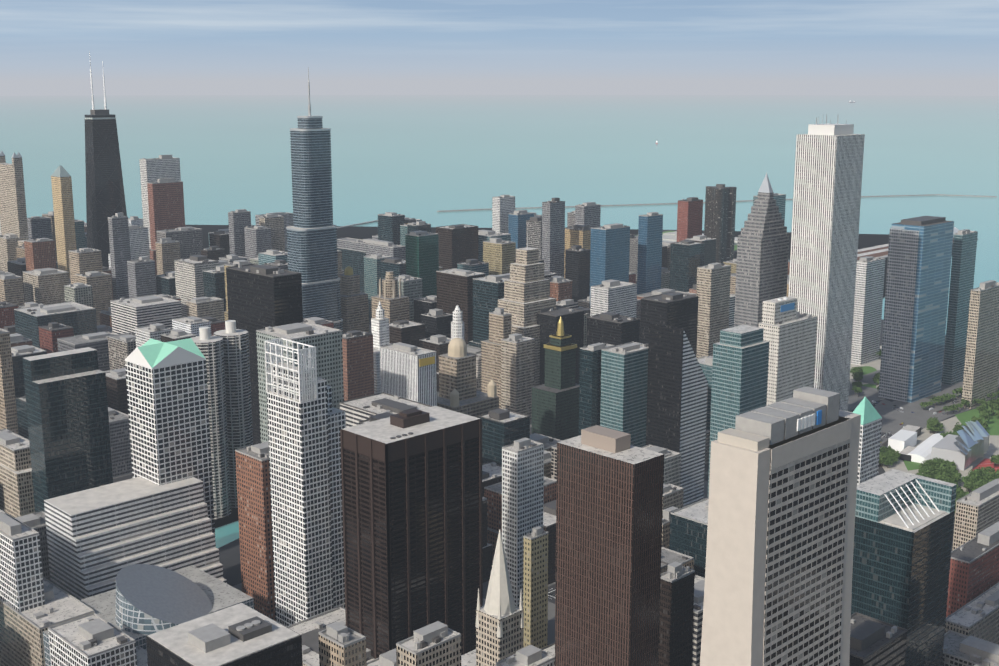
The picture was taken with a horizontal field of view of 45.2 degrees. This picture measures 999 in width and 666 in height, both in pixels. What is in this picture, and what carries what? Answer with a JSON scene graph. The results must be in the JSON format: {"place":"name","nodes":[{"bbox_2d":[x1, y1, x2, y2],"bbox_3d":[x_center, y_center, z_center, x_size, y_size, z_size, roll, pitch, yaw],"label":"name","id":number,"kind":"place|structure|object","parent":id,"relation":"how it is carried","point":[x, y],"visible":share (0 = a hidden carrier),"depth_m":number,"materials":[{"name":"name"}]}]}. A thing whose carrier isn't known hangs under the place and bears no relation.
{"place":"outdoors","nodes":[
{"label":"outdoors","id":0,"kind":"place"},
{"bbox_2d":[437,338,498,417],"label":"domed building","id":1,"kind":"structure","parent":0,"point":[458,392],"depth_m":1173.23,"materials":[{"name":"beige"}]},
{"bbox_2d":[0,95,998,547],"bbox_3d":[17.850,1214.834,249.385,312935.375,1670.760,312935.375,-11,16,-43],"label":"lake water","id":2,"kind":"structure","parent":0,"point":[426,157],"depth_m":7150.28,"materials":[{"name":"liquid"}]},
{"bbox_2d":[0,0,998,95],"label":"sky","id":3,"kind":"structure","parent":0,"point":[144,47],"materials":[{"name":"blue"}]},
{"bbox_2d":[113,225,977,527],"bbox_3d":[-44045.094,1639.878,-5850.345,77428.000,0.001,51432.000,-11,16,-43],"label":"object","id":4,"kind":"structure","parent":0,"point":[865,241],"depth_m":3168.16,"materials":[{"name":"concrete"}]},
{"bbox_2d":[0,328,17,433],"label":"building","id":5,"kind":"structure","parent":4,"relation":"on","point":[8,416],"depth_m":1215.74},
{"bbox_2d":[0,274,24,307],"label":"high-rise building","id":6,"kind":"structure","parent":4,"relation":"on","point":[11,289],"depth_m":1918.63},
{"bbox_2d":[0,151,32,246],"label":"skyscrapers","id":7,"kind":"structure","parent":4,"relation":"on","point":[13,216],"depth_m":2238.95,"materials":[{"name":"grey"}]},
{"bbox_2d":[0,429,34,517],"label":"building","id":8,"kind":"structure","parent":4,"relation":"on","point":[16,492],"depth_m":973.86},
{"bbox_2d":[22,268,69,304],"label":"office building","id":9,"kind":"structure","parent":4,"relation":"on","point":[44,286],"depth_m":1983.43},
{"bbox_2d":[14,301,96,347],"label":"building","id":10,"kind":"structure","parent":4,"relation":"on","point":[80,319],"depth_m":1733.96,"materials":[{"name":"concrete"}]},
{"bbox_2d":[51,165,76,278],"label":"skyscraper","id":11,"kind":"structure","parent":4,"relation":"on","point":[62,195],"depth_m":2145.37,"materials":[{"name":"beige"}]},
{"bbox_2d":[68,248,102,283],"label":"building","id":12,"kind":"structure","parent":4,"relation":"on","point":[82,260],"depth_m":1968.10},
{"bbox_2d":[75,271,112,324],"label":"high-rise building","id":13,"kind":"structure","parent":4,"relation":"on","point":[100,283],"depth_m":1949.08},
{"bbox_2d":[85,51,126,267],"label":"skyscraper","id":14,"kind":"structure","parent":4,"relation":"on","point":[105,197],"depth_m":2209.60,"materials":[{"name":"grey"}]},
{"bbox_2d":[108,212,130,299],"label":"building","id":15,"kind":"structure","parent":4,"relation":"on","point":[119,241],"depth_m":1974.41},
{"bbox_2d":[127,256,156,297],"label":"building","id":16,"kind":"structure","parent":4,"relation":"on","point":[141,277],"depth_m":1926.92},
{"bbox_2d":[110,294,181,333],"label":"office building","id":17,"kind":"structure","parent":4,"relation":"on","point":[128,315],"depth_m":1729.91,"materials":[{"name":"concrete"}]},
{"bbox_2d":[139,155,180,248],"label":"skyscraper","id":18,"kind":"structure","parent":4,"relation":"on","point":[160,167],"depth_m":2225.98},
{"bbox_2d":[147,178,184,274],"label":"skyscraper","id":19,"kind":"structure","parent":4,"relation":"on","point":[166,202],"depth_m":2209.05,"materials":[{"name":"concrete"}]},
{"bbox_2d":[155,238,179,274],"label":"high-rise building","id":20,"kind":"structure","parent":4,"relation":"on","point":[167,252],"depth_m":2115.39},
{"bbox_2d":[186,297,224,320],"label":"building","id":21,"kind":"structure","parent":4,"relation":"on","point":[199,307],"depth_m":1757.10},
{"bbox_2d":[191,320,252,518],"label":"high-rise building","id":22,"kind":"structure","parent":4,"relation":"on","point":[225,353],"depth_m":1130.38,"materials":[{"name":"grey"}]},
{"bbox_2d":[228,209,250,256],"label":"building","id":23,"kind":"structure","parent":4,"relation":"on","point":[239,220],"depth_m":2231.08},
{"bbox_2d":[226,264,302,444],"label":"high-rise building","id":24,"kind":"structure","parent":4,"relation":"on","point":[259,297],"depth_m":1226.98,"materials":[{"name":"concrete"}]},
{"bbox_2d":[286,67,342,332],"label":"skyscraper","id":25,"kind":"structure","parent":4,"relation":"on","point":[312,256],"depth_m":1658.99,"materials":[{"name":"glass"}]},
{"bbox_2d":[338,266,368,332],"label":"high-rise building","id":26,"kind":"structure","parent":4,"relation":"on","point":[354,307],"depth_m":1740.24,"materials":[{"name":"concrete"}]},
{"bbox_2d":[337,238,405,259],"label":"building","id":27,"kind":"structure","parent":4,"relation":"on","point":[368,246],"depth_m":2163.77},
{"bbox_2d":[371,301,390,393],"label":"clock tower","id":28,"kind":"structure","parent":4,"relation":"on","point":[380,327],"depth_m":1522.32,"materials":[{"name":"white"}]},
{"bbox_2d":[371,271,409,322],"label":"building","id":29,"kind":"structure","parent":4,"relation":"on","point":[395,305],"depth_m":1689.23,"materials":[{"name":"beige stone"}]},
{"bbox_2d":[405,230,438,296],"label":"green glass tower","id":30,"kind":"structure","parent":4,"relation":"on","point":[422,254],"depth_m":1825.18,"materials":[{"name":"glass"}]},
{"bbox_2d":[436,224,477,269],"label":"high-rise building","id":31,"kind":"structure","parent":4,"relation":"on","point":[458,243],"depth_m":2119.69,"materials":[{"name":"brown metal"}]},
{"bbox_2d":[436,268,484,344],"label":"building","id":32,"kind":"structure","parent":4,"relation":"on","point":[454,287],"depth_m":1679.66,"materials":[{"name":"brown metal"}]},
{"bbox_2d":[481,307,511,408],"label":"building","id":33,"kind":"structure","parent":4,"relation":"on","point":[500,323],"depth_m":1495.86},
{"bbox_2d":[492,195,514,233],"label":"high-rise building","id":34,"kind":"structure","parent":4,"relation":"on","point":[503,206],"depth_m":2361.99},
{"bbox_2d":[501,333,534,420],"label":"building","id":35,"kind":"structure","parent":4,"relation":"on","point":[517,365],"depth_m":1438.26,"materials":[{"name":"concrete"}]},
{"bbox_2d":[508,210,533,248],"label":"blue tower","id":36,"kind":"structure","parent":4,"relation":"on","point":[517,219],"depth_m":2337.29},
{"bbox_2d":[498,234,555,385],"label":"skyscraper","id":37,"kind":"structure","parent":4,"relation":"on","point":[525,299],"depth_m":1550.20,"materials":[{"name":"beige stone"}]},
{"bbox_2d":[542,197,564,276],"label":"building","id":38,"kind":"structure","parent":4,"relation":"on","point":[553,232],"depth_m":2066.66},
{"bbox_2d":[537,306,583,384],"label":"high-rise building","id":39,"kind":"structure","parent":4,"relation":"on","point":[549,318],"depth_m":1554.83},
{"bbox_2d":[565,245,589,301],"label":"building","id":40,"kind":"structure","parent":4,"relation":"on","point":[577,265],"depth_m":2056.06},
{"bbox_2d":[590,223,629,307],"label":"building","id":41,"kind":"structure","parent":4,"relation":"on","point":[609,250],"depth_m":1883.74,"materials":[{"name":"glass"}]},
{"bbox_2d":[590,279,636,317],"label":"building","id":42,"kind":"structure","parent":4,"relation":"on","point":[616,296],"depth_m":1750.00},
{"bbox_2d":[637,212,662,293],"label":"skyscraper","id":43,"kind":"structure","parent":4,"relation":"on","point":[650,233],"depth_m":1955.05,"materials":[{"name":"glass"}]},
{"bbox_2d":[532,316,578,439],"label":"skyscraper","id":44,"kind":"structure","parent":0,"point":[555,405],"depth_m":1308.77,"materials":[{"name":"green stone"}]},
{"bbox_2d":[217,319,975,645],"bbox_3d":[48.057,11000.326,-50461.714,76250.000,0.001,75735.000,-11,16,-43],"label":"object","id":45,"kind":"structure","parent":0,"point":[229,557],"depth_m":1045.05,"materials":[{"name":"concrete"}]},
{"bbox_2d":[0,509,44,611],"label":"office building","id":46,"kind":"structure","parent":45,"relation":"on","point":[21,583],"depth_m":794.47,"materials":[{"name":"concrete"}]},
{"bbox_2d":[0,577,94,665],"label":"building","id":47,"kind":"structure","parent":45,"relation":"on","point":[21,639],"depth_m":795.79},
{"bbox_2d":[22,347,112,512],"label":"office building","id":48,"kind":"structure","parent":45,"relation":"on","point":[68,418],"depth_m":930.11,"materials":[{"name":"glass"}]},
{"bbox_2d":[48,613,136,665],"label":"block","id":49,"kind":"structure","parent":45,"relation":"on","point":[93,639],"depth_m":719.30,"materials":[{"name":"concrete"}]},
{"bbox_2d":[44,477,226,599],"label":"office building","id":50,"kind":"structure","parent":45,"relation":"on","point":[99,538],"depth_m":876.46,"materials":[{"name":"concrete"}]},
{"bbox_2d":[43,564,253,665],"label":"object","id":51,"kind":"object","parent":45,"relation":"on","point":[139,603],"visible":0.56,"depth_m":792.64,"materials":[{"name":"concrete"}]},
{"bbox_2d":[125,338,215,544],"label":"skyscraper","id":52,"kind":"structure","parent":45,"relation":"on","point":[168,407],"depth_m":909.62,"materials":[{"name":"white"}]},
{"bbox_2d":[146,603,302,665],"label":"office building","id":53,"kind":"structure","parent":45,"relation":"on","point":[241,634],"depth_m":513.00,"materials":[{"name":"concrete"}]},
{"bbox_2d":[256,322,343,442],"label":"high-rise building","id":54,"kind":"structure","parent":45,"relation":"on","point":[326,341],"depth_m":1030.13,"materials":[{"name":"concrete"}]},
{"bbox_2d":[264,338,345,626],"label":"skyscraper","id":55,"kind":"structure","parent":45,"relation":"on","point":[306,422],"depth_m":833.42,"materials":[{"name":"white"}]},
{"bbox_2d":[287,607,373,665],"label":"building","id":56,"kind":"structure","parent":45,"relation":"on","point":[309,630],"depth_m":770.99,"materials":[{"name":"beige"}]},
{"bbox_2d":[318,621,366,665],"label":"building","id":57,"kind":"structure","parent":45,"relation":"on","point":[340,644],"depth_m":532.13,"materials":[{"name":"concrete"}]},
{"bbox_2d":[380,342,436,405],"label":"office building","id":58,"kind":"structure","parent":45,"relation":"on","point":[408,371],"depth_m":1102.72,"materials":[{"name":"white"}]},
{"bbox_2d":[340,406,482,658],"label":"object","id":59,"kind":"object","parent":45,"relation":"on","point":[412,514],"visible":1,"depth_m":727.86,"materials":[{"name":"brown"}]},
{"bbox_2d":[396,621,460,665],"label":"building","id":60,"kind":"structure","parent":45,"relation":"on","point":[437,643],"depth_m":552.32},
{"bbox_2d":[461,529,547,665],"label":"church tower","id":61,"kind":"structure","parent":45,"relation":"on","point":[499,625],"depth_m":634.12,"materials":[{"name":"stone"}]},
{"bbox_2d":[502,438,543,606],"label":"building","id":62,"kind":"structure","parent":45,"relation":"on","point":[522,482],"depth_m":851.13,"materials":[{"name":"concrete"}]},
{"bbox_2d":[496,645,554,665],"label":"building","id":63,"kind":"structure","parent":45,"relation":"on","point":[530,655],"depth_m":597.82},
{"bbox_2d":[523,526,547,648],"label":"building","id":64,"kind":"structure","parent":45,"relation":"on","point":[535,574],"depth_m":774.24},
{"bbox_2d":[113,325,998,644],"bbox_3d":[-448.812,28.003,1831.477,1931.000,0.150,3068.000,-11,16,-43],"label":"pavements","id":65,"kind":"structure","parent":45,"relation":"on","point":[911,413],"depth_m":1492.77,"materials":[{"name":"concrete"}]},
{"bbox_2d":[38,322,73,353],"bbox_3d":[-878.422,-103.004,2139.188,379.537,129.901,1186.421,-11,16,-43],"label":"redbrick city blocks","id":66,"kind":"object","parent":65,"relation":"on","point":[50,333],"visible":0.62,"depth_m":1611.12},
{"bbox_2d":[104,368,127,414],"bbox_3d":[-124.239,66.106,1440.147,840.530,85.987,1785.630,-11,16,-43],"label":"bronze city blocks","id":67,"kind":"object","parent":65,"relation":"on","point":[116,386],"visible":0.21,"depth_m":1331.31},
{"bbox_2d":[203,265,225,310],"bbox_3d":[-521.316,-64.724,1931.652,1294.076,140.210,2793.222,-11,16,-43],"label":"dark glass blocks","id":68,"kind":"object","parent":65,"relation":"on","point":[213,282],"visible":0.12,"depth_m":1845.22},
{"bbox_2d":[97,226,377,477],"bbox_3d":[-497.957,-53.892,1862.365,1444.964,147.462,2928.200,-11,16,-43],"label":"city blocks","id":69,"kind":"structure","parent":65,"relation":"on","point":[257,239],"depth_m":1479.66,"materials":[{"name":"concrete"}]},
{"bbox_2d":[69,216,451,337],"bbox_3d":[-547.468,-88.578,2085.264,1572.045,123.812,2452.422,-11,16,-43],"label":"city blocks","id":70,"kind":"structure","parent":65,"relation":"on","point":[435,321],"depth_m":1660.94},
{"bbox_2d":[161,230,395,665],"bbox_3d":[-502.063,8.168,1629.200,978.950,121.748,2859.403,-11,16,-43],"label":"buildings","id":71,"kind":"structure","parent":65,"relation":"on","point":[220,238],"depth_m":1455.12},
{"bbox_2d":[24,238,571,620],"bbox_3d":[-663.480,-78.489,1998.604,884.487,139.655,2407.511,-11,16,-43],"label":"buildings","id":72,"kind":"structure","parent":65,"relation":"on","point":[255,516],"depth_m":913.45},
{"bbox_2d":[16,275,586,465],"bbox_3d":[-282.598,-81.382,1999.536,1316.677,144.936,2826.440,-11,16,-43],"label":"buildings","id":73,"kind":"structure","parent":65,"relation":"on","point":[501,428],"depth_m":1334.20,"materials":[{"name":"concrete"}]},
{"bbox_2d":[64,283,590,346],"bbox_3d":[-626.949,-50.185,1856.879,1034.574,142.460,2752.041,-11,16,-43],"label":"buildings","id":74,"kind":"structure","parent":65,"relation":"on","point":[80,293],"depth_m":1834.46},
{"bbox_2d":[107,332,556,479],"bbox_3d":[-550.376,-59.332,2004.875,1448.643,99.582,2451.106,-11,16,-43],"label":"buildings","id":75,"kind":"structure","parent":65,"relation":"on","point":[121,348],"depth_m":1534.78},
{"bbox_2d":[11,221,708,577],"bbox_3d":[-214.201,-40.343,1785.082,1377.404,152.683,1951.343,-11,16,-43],"label":"buildings","id":76,"kind":"structure","parent":65,"relation":"on","point":[688,529],"depth_m":1369.87,"materials":[{"name":"concrete"}]},
{"bbox_2d":[7,235,716,391],"bbox_3d":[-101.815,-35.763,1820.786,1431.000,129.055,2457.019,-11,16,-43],"label":"buildings","id":77,"kind":"structure","parent":65,"relation":"on","point":[438,343],"depth_m":2091.16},
{"bbox_2d":[156,211,574,388],"bbox_3d":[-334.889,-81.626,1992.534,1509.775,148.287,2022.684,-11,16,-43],"label":"city blocks","id":78,"kind":"structure","parent":65,"relation":"on","point":[189,239],"depth_m":2172.21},
{"bbox_2d":[84,223,666,584],"bbox_3d":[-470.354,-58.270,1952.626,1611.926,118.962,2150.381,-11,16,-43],"label":"buildings","id":79,"kind":"structure","parent":65,"relation":"on","point":[408,332],"depth_m":1084.71,"materials":[{"name":"concrete"}]},
{"bbox_2d":[364,254,390,318],"bbox_3d":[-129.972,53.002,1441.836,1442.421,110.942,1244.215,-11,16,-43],"label":"teal glass blocks","id":80,"kind":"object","parent":65,"relation":"on","point":[371,273],"visible":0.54,"depth_m":2063.37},
{"bbox_2d":[85,233,712,430],"bbox_3d":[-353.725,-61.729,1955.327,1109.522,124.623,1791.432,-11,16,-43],"label":"buildings","id":81,"kind":"structure","parent":65,"relation":"on","point":[705,362],"depth_m":1306.35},
{"bbox_2d":[174,234,680,486],"bbox_3d":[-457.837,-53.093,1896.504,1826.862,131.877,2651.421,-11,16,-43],"label":"city blocks","id":82,"kind":"structure","parent":65,"relation":"on","point":[189,278],"depth_m":1878.71,"materials":[{"name":"concrete"}]},
{"bbox_2d":[16,259,906,665],"bbox_3d":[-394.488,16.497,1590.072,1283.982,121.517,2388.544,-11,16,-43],"label":"city blocks","id":83,"kind":"structure","parent":65,"relation":"on","point":[875,642],"depth_m":646.25,"materials":[{"name":"concrete"}]},
{"bbox_2d":[378,212,637,294],"bbox_3d":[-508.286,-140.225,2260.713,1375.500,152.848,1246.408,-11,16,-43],"label":"buildings","id":84,"kind":"structure","parent":65,"relation":"on","point":[389,223],"depth_m":2328.85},
{"bbox_2d":[342,288,695,400],"bbox_3d":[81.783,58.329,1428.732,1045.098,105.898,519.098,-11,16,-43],"label":"buildings","id":85,"kind":"structure","parent":65,"relation":"on","point":[358,366],"depth_m":1456.16,"materials":[{"name":"concrete"}]},
{"bbox_2d":[342,270,704,665],"bbox_3d":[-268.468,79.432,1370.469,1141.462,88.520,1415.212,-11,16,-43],"label":"buildings","id":86,"kind":"structure","parent":65,"relation":"on","point":[699,583],"depth_m":785.14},
{"bbox_2d":[340,292,734,427],"bbox_3d":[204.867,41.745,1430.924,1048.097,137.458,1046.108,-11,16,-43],"label":"buildings","id":87,"kind":"structure","parent":65,"relation":"on","point":[356,410],"depth_m":1018.59,"materials":[{"name":"concrete"}]},
{"bbox_2d":[439,238,736,274],"bbox_3d":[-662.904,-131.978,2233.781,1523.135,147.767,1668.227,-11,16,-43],"label":"buildings","id":88,"kind":"structure","parent":65,"relation":"on","point":[499,255],"depth_m":1989.44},
{"bbox_2d":[219,254,998,665],"bbox_3d":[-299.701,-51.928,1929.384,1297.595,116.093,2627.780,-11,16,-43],"label":"buildings","id":89,"kind":"structure","parent":65,"relation":"on","point":[963,650],"depth_m":733.61,"materials":[{"name":"concrete"}]},
{"bbox_2d":[579,343,614,435],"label":"skyscraper","id":90,"kind":"structure","parent":45,"relation":"on","point":[590,387],"depth_m":1163.35,"materials":[{"name":"glass"}]},
{"bbox_2d":[555,425,663,665],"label":"skyscraper","id":91,"kind":"structure","parent":45,"relation":"on","point":[609,503],"depth_m":565.71,"materials":[{"name":"brown"}]},
{"bbox_2d":[587,312,639,345],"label":"building","id":92,"kind":"structure","parent":45,"relation":"on","point":[615,329],"depth_m":1532.18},
{"bbox_2d":[600,342,648,446],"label":"building","id":93,"kind":"structure","parent":45,"relation":"on","point":[624,380],"depth_m":1155.56,"materials":[{"name":"glass"}]},
{"bbox_2d":[640,292,697,354],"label":"building","id":94,"kind":"structure","parent":45,"relation":"on","point":[675,309],"depth_m":1454.29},
{"bbox_2d":[658,561,694,665],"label":"high-rise building","id":95,"kind":"structure","parent":45,"relation":"on","point":[676,611],"depth_m":683.62,"materials":[{"name":"brown metal"}]},
{"bbox_2d":[646,323,707,505],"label":"skyscraper","id":96,"kind":"structure","parent":45,"relation":"on","point":[677,385],"depth_m":1151.59,"materials":[{"name":"glass"}]},
{"bbox_2d":[696,263,730,357],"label":"building","id":97,"kind":"structure","parent":45,"relation":"on","point":[713,287],"depth_m":1639.78,"materials":[{"name":"concrete"}]},
{"bbox_2d":[708,325,768,496],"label":"building","id":98,"kind":"structure","parent":45,"relation":"on","point":[740,368],"depth_m":1042.32,"materials":[{"name":"glass"}]},
{"bbox_2d":[734,172,789,326],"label":"skyscraper","id":99,"kind":"structure","parent":45,"relation":"on","point":[762,257],"depth_m":1365.51,"materials":[{"name":"grey"}]},
{"bbox_2d":[700,386,860,665],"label":"skyscraper","id":100,"kind":"structure","parent":45,"relation":"on","point":[780,533],"depth_m":502.55,"materials":[{"name":"concrete"}]},
{"bbox_2d":[759,296,816,405],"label":"high-rise building","id":101,"kind":"structure","parent":45,"relation":"on","point":[789,333],"depth_m":1237.25,"materials":[{"name":"white"}]},
{"bbox_2d":[788,115,864,410],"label":"skyscraper","id":102,"kind":"structure","parent":45,"relation":"on","point":[826,210],"depth_m":1335.66,"materials":[{"name":"grey"}]},
{"bbox_2d":[852,397,881,484],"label":"high-rise building","id":103,"kind":"structure","parent":45,"relation":"on","point":[869,441],"depth_m":915.32,"materials":[{"name":"concrete"}]},
{"bbox_2d":[851,256,885,364],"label":"building","id":104,"kind":"structure","parent":45,"relation":"on","point":[869,288],"depth_m":1738.44,"materials":[{"name":"concrete"}]},
{"bbox_2d":[851,469,956,665],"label":"office building","id":105,"kind":"structure","parent":45,"relation":"on","point":[903,529],"depth_m":684.00,"materials":[{"name":"teal"}]},
{"bbox_2d":[878,216,953,402],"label":"skyscraper","id":106,"kind":"structure","parent":45,"relation":"on","point":[916,296],"depth_m":1533.64,"materials":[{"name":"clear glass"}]},
{"bbox_2d":[850,346,998,516],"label":"park lawns","id":107,"kind":"structure","parent":45,"relation":"on","point":[992,429],"depth_m":1415.89,"materials":[{"name":"plant"}]},
{"bbox_2d":[888,425,920,461],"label":"low building","id":108,"kind":"structure","parent":107,"relation":"on","point":[903,441],"depth_m":1333.51,"materials":[{"name":"white"}]},
{"bbox_2d":[931,420,998,474],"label":"pavilion","id":109,"kind":"structure","parent":107,"relation":"on","point":[967,447],"depth_m":1280.82,"materials":[{"name":"grey"}]},
{"bbox_2d":[942,229,977,385],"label":"skyscraper","id":110,"kind":"structure","parent":45,"relation":"on","point":[963,263],"depth_m":1612.37,"materials":[{"name":"glass"}]},
{"bbox_2d":[944,582,998,644],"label":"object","id":111,"kind":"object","parent":45,"relation":"on","point":[977,616],"visible":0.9,"depth_m":803.04,"materials":[{"name":"concrete"}]},
{"bbox_2d":[946,521,998,616],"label":"brick building","id":112,"kind":"structure","parent":45,"relation":"on","point":[974,568],"depth_m":837.82,"materials":[{"name":"brick"}]},
{"bbox_2d":[952,478,998,549],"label":"building","id":113,"kind":"structure","parent":45,"relation":"on","point":[976,511],"depth_m":1046.28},
{"bbox_2d":[961,280,998,408],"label":"building","id":114,"kind":"structure","parent":45,"relation":"on","point":[981,373],"depth_m":1508.04,"materials":[{"name":"concrete"}]},
{"bbox_2d":[677,197,702,241],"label":"building","id":115,"kind":"structure","parent":0,"point":[689,216],"depth_m":2407.29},
{"bbox_2d":[704,184,736,263],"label":"building","id":116,"kind":"structure","parent":0,"point":[720,211],"depth_m":2393.40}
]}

